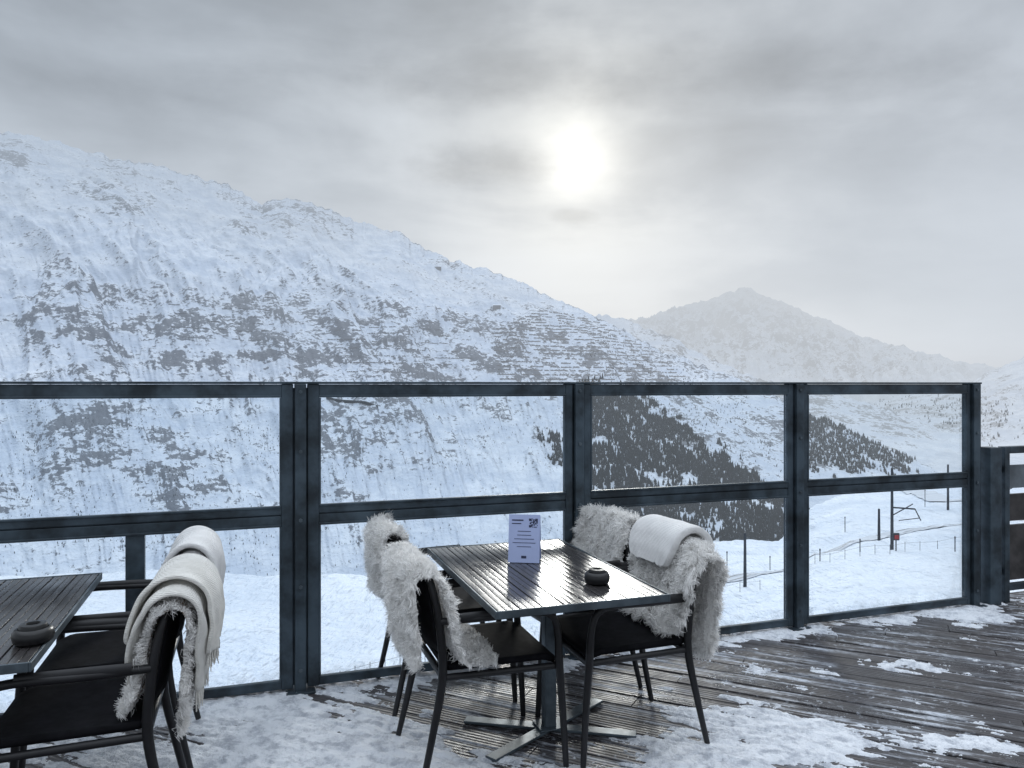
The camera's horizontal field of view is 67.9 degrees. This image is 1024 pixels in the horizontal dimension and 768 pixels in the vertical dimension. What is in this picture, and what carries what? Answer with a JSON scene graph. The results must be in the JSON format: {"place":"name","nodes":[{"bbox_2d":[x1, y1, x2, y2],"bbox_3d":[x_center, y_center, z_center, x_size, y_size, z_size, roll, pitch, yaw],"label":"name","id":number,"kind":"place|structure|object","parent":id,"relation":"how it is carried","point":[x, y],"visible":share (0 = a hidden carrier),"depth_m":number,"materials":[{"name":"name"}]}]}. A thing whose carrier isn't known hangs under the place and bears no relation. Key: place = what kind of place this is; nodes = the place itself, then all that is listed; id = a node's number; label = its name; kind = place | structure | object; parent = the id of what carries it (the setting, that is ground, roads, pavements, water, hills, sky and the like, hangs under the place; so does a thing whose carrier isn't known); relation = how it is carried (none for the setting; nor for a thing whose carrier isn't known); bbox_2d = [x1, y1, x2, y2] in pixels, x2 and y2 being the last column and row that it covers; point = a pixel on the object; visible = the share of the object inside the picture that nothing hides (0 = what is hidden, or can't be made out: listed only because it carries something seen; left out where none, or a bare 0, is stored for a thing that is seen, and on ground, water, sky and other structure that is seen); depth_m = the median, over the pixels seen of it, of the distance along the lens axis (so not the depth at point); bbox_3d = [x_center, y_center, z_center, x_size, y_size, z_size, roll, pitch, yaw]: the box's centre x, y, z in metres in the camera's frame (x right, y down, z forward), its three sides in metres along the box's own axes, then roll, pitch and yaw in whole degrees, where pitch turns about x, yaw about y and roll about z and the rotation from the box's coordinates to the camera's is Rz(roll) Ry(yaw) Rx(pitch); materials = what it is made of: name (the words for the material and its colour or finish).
{"place":"outdoors","nodes":[
{"label":"outdoors","id":0,"kind":"place"},
{"bbox_2d":[0,131,940,576],"bbox_3d":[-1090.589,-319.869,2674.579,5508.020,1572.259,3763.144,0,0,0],"label":"mountain","id":1,"kind":"structure","parent":0,"point":[110,269],"depth_m":2170.05,"materials":[{"name":"white snow"}]},
{"bbox_2d":[0,399,278,574],"bbox_3d":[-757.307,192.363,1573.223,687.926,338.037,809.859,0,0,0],"label":"conifer shrubs","id":2,"kind":"object","parent":1,"relation":"on","point":[134,482],"visible":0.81,"depth_m":1496.80,"materials":[{"name":"plant"}]},
{"bbox_2d":[168,294,288,340],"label":"avalanche barrier","id":3,"kind":"object","parent":1,"relation":"on","point":[230,323],"visible":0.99,"depth_m":2218.30,"materials":[{"name":"metal"}]},
{"bbox_2d":[326,397,377,407],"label":"avalanche gallery","id":4,"kind":"object","parent":1,"relation":"on","point":[349,401],"visible":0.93,"depth_m":1923.00,"materials":[{"name":"grey concrete"}]},
{"bbox_2d":[327,320,477,372],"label":"avalanche barrier","id":5,"kind":"object","parent":1,"relation":"on","point":[397,348],"visible":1,"depth_m":2324.18,"materials":[{"name":"metal"}]},
{"bbox_2d":[493,304,500,309],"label":"mountain hut","id":6,"kind":"object","parent":1,"relation":"on","point":[496,306],"visible":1,"depth_m":3032.92,"materials":[{"name":"metal"}]},
{"bbox_2d":[324,397,758,567],"bbox_3d":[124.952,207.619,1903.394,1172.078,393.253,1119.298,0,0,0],"label":"conifer shrubs","id":7,"kind":"object","parent":1,"relation":"on","point":[456,464],"visible":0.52,"depth_m":1862.34,"materials":[{"name":"green plant"}]},
{"bbox_2d":[537,427,562,465],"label":"conifer forest","id":8,"kind":"object","parent":1,"relation":"on","point":[558,453],"visible":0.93,"depth_m":2084.50,"materials":[{"name":"green plant"}]},
{"bbox_2d":[492,308,684,379],"bbox_3d":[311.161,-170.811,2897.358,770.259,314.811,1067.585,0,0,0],"label":"avalanche barrier","id":9,"kind":"object","parent":1,"relation":"on","point":[571,350],"visible":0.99,"depth_m":2849.51,"materials":[{"name":"metal"}]},
{"bbox_2d":[590,335,781,478],"bbox_3d":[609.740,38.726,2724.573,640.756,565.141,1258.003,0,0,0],"label":"conifer shrubs","id":10,"kind":"object","parent":1,"relation":"on","point":[690,400],"visible":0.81,"depth_m":2674.11,"materials":[{"name":"green plant"}]},
{"bbox_2d":[577,373,809,540],"bbox_3d":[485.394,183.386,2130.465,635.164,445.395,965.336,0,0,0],"label":"conifer forest","id":11,"kind":"object","parent":1,"relation":"on","point":[763,518],"visible":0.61,"depth_m":2095.89,"materials":[{"name":"green plant"}]},
{"bbox_2d":[809,413,918,477],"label":"conifer forest","id":12,"kind":"object","parent":1,"relation":"on","point":[874,450],"visible":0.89,"depth_m":2635.36,"materials":[{"name":"green plant"}]},
{"bbox_2d":[0,471,1023,712],"bbox_3d":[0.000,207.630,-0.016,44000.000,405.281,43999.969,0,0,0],"label":"snow ground","id":13,"kind":"structure","parent":0,"point":[875,573],"depth_m":54.91,"materials":[{"name":"white snow"}]},
{"bbox_2d":[743,533,746,586],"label":"catenary pole","id":14,"kind":"object","parent":13,"relation":"on","point":[745,572],"visible":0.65,"depth_m":61.90,"materials":[{"name":"metal"}]},
{"bbox_2d":[725,520,1023,581],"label":"railway trackbed","id":15,"kind":"structure","parent":13,"relation":"on","point":[866,538],"depth_m":73.87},
{"bbox_2d":[727,524,952,580],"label":"railway rail","id":16,"kind":"object","parent":15,"relation":"on","point":[829,551],"visible":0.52,"depth_m":71.61,"materials":[{"name":"grey metal"}]},
{"bbox_2d":[877,509,880,540],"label":"catenary pole","id":17,"kind":"object","parent":13,"relation":"on","point":[878,537],"visible":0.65,"depth_m":71.90,"materials":[{"name":"metal"}]},
{"bbox_2d":[813,537,956,555],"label":"rope fence","id":18,"kind":"object","parent":13,"relation":"on","point":[892,545],"visible":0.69,"depth_m":62.66,"materials":[{"name":"metal"}]},
{"bbox_2d":[892,533,899,550],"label":"railway signal","id":19,"kind":"object","parent":13,"relation":"on","point":[895,536],"visible":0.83,"depth_m":63.90,"materials":[{"name":"metal"}]},
{"bbox_2d":[890,468,920,549],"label":"catenary pole","id":20,"kind":"object","parent":13,"relation":"on","point":[892,514],"visible":0.92,"depth_m":65.92,"materials":[{"name":"metal"}]},
{"bbox_2d":[947,464,948,509],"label":"catenary pole","id":21,"kind":"object","parent":13,"relation":"on","point":[947,490],"visible":0.65,"depth_m":91.92,"materials":[{"name":"metal"}]},
{"bbox_2d":[954,536,955,551],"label":"marker post","id":22,"kind":"object","parent":13,"relation":"on","point":[954,543],"visible":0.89,"depth_m":59.98,"materials":[{"name":"metal"}]},
{"bbox_2d":[0,0,1023,367],"label":"sky","id":23,"kind":"structure","parent":0,"point":[856,165],"materials":[{"name":"grey"}]},
{"bbox_2d":[595,314,1023,471],"bbox_3d":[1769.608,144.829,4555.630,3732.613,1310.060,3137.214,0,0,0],"label":"mountain","id":24,"kind":"structure","parent":0,"point":[928,444],"depth_m":4511.61,"materials":[{"name":"white snow"}]},
{"bbox_2d":[629,287,1000,404],"bbox_3d":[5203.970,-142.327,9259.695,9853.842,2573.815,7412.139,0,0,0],"label":"distant mountain","id":25,"kind":"structure","parent":0,"point":[750,331],"depth_m":9152.81,"materials":[{"name":"white snow"}]},
{"bbox_2d":[903,490,961,501],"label":"snowy road","id":26,"kind":"structure","parent":0,"point":[929,495],"depth_m":119.77,"materials":[{"name":"white snow"}]},
{"bbox_2d":[873,356,1023,457],"bbox_3d":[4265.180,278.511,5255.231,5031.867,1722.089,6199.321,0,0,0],"label":"mountain","id":27,"kind":"structure","parent":0,"point":[1004,385],"depth_m":5448.50,"materials":[{"name":"white snow"}]},
{"bbox_2d":[874,394,1022,446],"bbox_3d":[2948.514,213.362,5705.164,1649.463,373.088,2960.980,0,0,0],"label":"distant village trees","id":28,"kind":"object","parent":27,"relation":"on","point":[950,423],"visible":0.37,"depth_m":5199.86,"materials":[{"name":"plant"}]},
{"bbox_3d":[2.850,1.764,0.665,21.000,0.312,9.180,0,0,-19],"label":"deck frame","id":29,"kind":"object","parent":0,"visible":0},
{"bbox_2d":[0,592,1023,767],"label":"wooden deck","id":30,"kind":"structure","parent":29,"relation":"on","point":[865,695],"depth_m":3.92,"materials":[{"name":"wood"}]},
{"bbox_2d":[0,572,101,674],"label":"patio table","id":31,"kind":"object","parent":30,"relation":"on","point":[56,602],"visible":0.99,"depth_m":2.91,"materials":[{"name":"wood"}]},
{"bbox_2d":[11,620,54,646],"bbox_3d":[-1.575,0.817,2.500,0.124,0.062,0.124,0,0,0],"label":"ashtray","id":32,"kind":"object","parent":31,"relation":"on","point":[33,633],"visible":1,"depth_m":2.46,"materials":[{"name":"ceramic"}]},
{"bbox_2d":[0,553,224,767],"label":"patio armchair","id":33,"kind":"object","parent":30,"relation":"on","point":[131,693],"visible":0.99,"depth_m":2.57,"materials":[{"name":"black metal"}]},
{"bbox_2d":[18,525,225,767],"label":"patio armchair","id":34,"kind":"object","parent":30,"relation":"on","point":[88,649],"visible":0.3,"depth_m":3.24,"materials":[{"name":"black metal"}]},
{"bbox_2d":[360,512,517,716],"bbox_3d":[-0.417,1.137,3.974,0.755,0.931,0.585,0,0,-19],"label":"patio armchair","id":35,"kind":"object","parent":30,"relation":"on","point":[381,532],"visible":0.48,"depth_m":3.80,"materials":[{"name":"black metal"}]},
{"bbox_2d":[378,540,568,767],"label":"patio armchair","id":36,"kind":"object","parent":30,"relation":"on","point":[419,599],"visible":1,"depth_m":3.09,"materials":[{"name":"black metal"}]},
{"bbox_2d":[0,381,987,717],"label":"glass railing","id":37,"kind":"object","parent":30,"relation":"on","point":[300,515],"visible":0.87,"depth_m":4.19,"materials":[{"name":"metal"}]},
{"bbox_2d":[0,597,1023,767],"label":"deck snow","id":38,"kind":"structure","parent":30,"relation":"on","point":[280,729],"depth_m":3.43,"materials":[{"name":"white snow"}]},
{"bbox_2d":[427,539,669,761],"bbox_3d":[0.131,1.224,3.511,0.806,0.752,1.170,0,0,-19],"label":"patio table","id":39,"kind":"object","parent":30,"relation":"on","point":[491,580],"visible":0.91,"depth_m":3.40,"materials":[{"name":"wood"}]},
{"bbox_2d":[508,514,540,562],"bbox_3d":[0.061,0.736,3.643,0.150,0.222,0.086,0,0,8],"label":"menu card","id":40,"kind":"object","parent":39,"relation":"on","point":[524,542],"visible":1,"depth_m":3.62,"materials":[{"name":"white paper"}]},
{"bbox_2d":[584,567,609,585],"bbox_3d":[0.363,0.817,3.240,0.110,0.062,0.110,0,0,0],"label":"ashtray","id":41,"kind":"object","parent":39,"relation":"on","point":[597,576],"visible":1,"depth_m":3.20,"materials":[{"name":"ceramic"}]},
{"bbox_2d":[494,503,642,704],"bbox_3d":[0.347,1.139,4.141,0.747,0.928,0.644,0,0,-25],"label":"patio armchair","id":42,"kind":"object","parent":30,"relation":"on","point":[603,533],"visible":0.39,"depth_m":4.17,"materials":[{"name":"black metal"}]},
{"bbox_2d":[535,514,730,767],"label":"patio armchair","id":43,"kind":"object","parent":30,"relation":"on","point":[682,564],"visible":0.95,"depth_m":3.40,"materials":[{"name":"black metal"}]},
{"bbox_2d":[981,445,1023,604],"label":"railing","id":44,"kind":"object","parent":30,"relation":"on","point":[1002,550],"visible":0.95,"depth_m":5.53,"materials":[{"name":"metal"}]}
]}

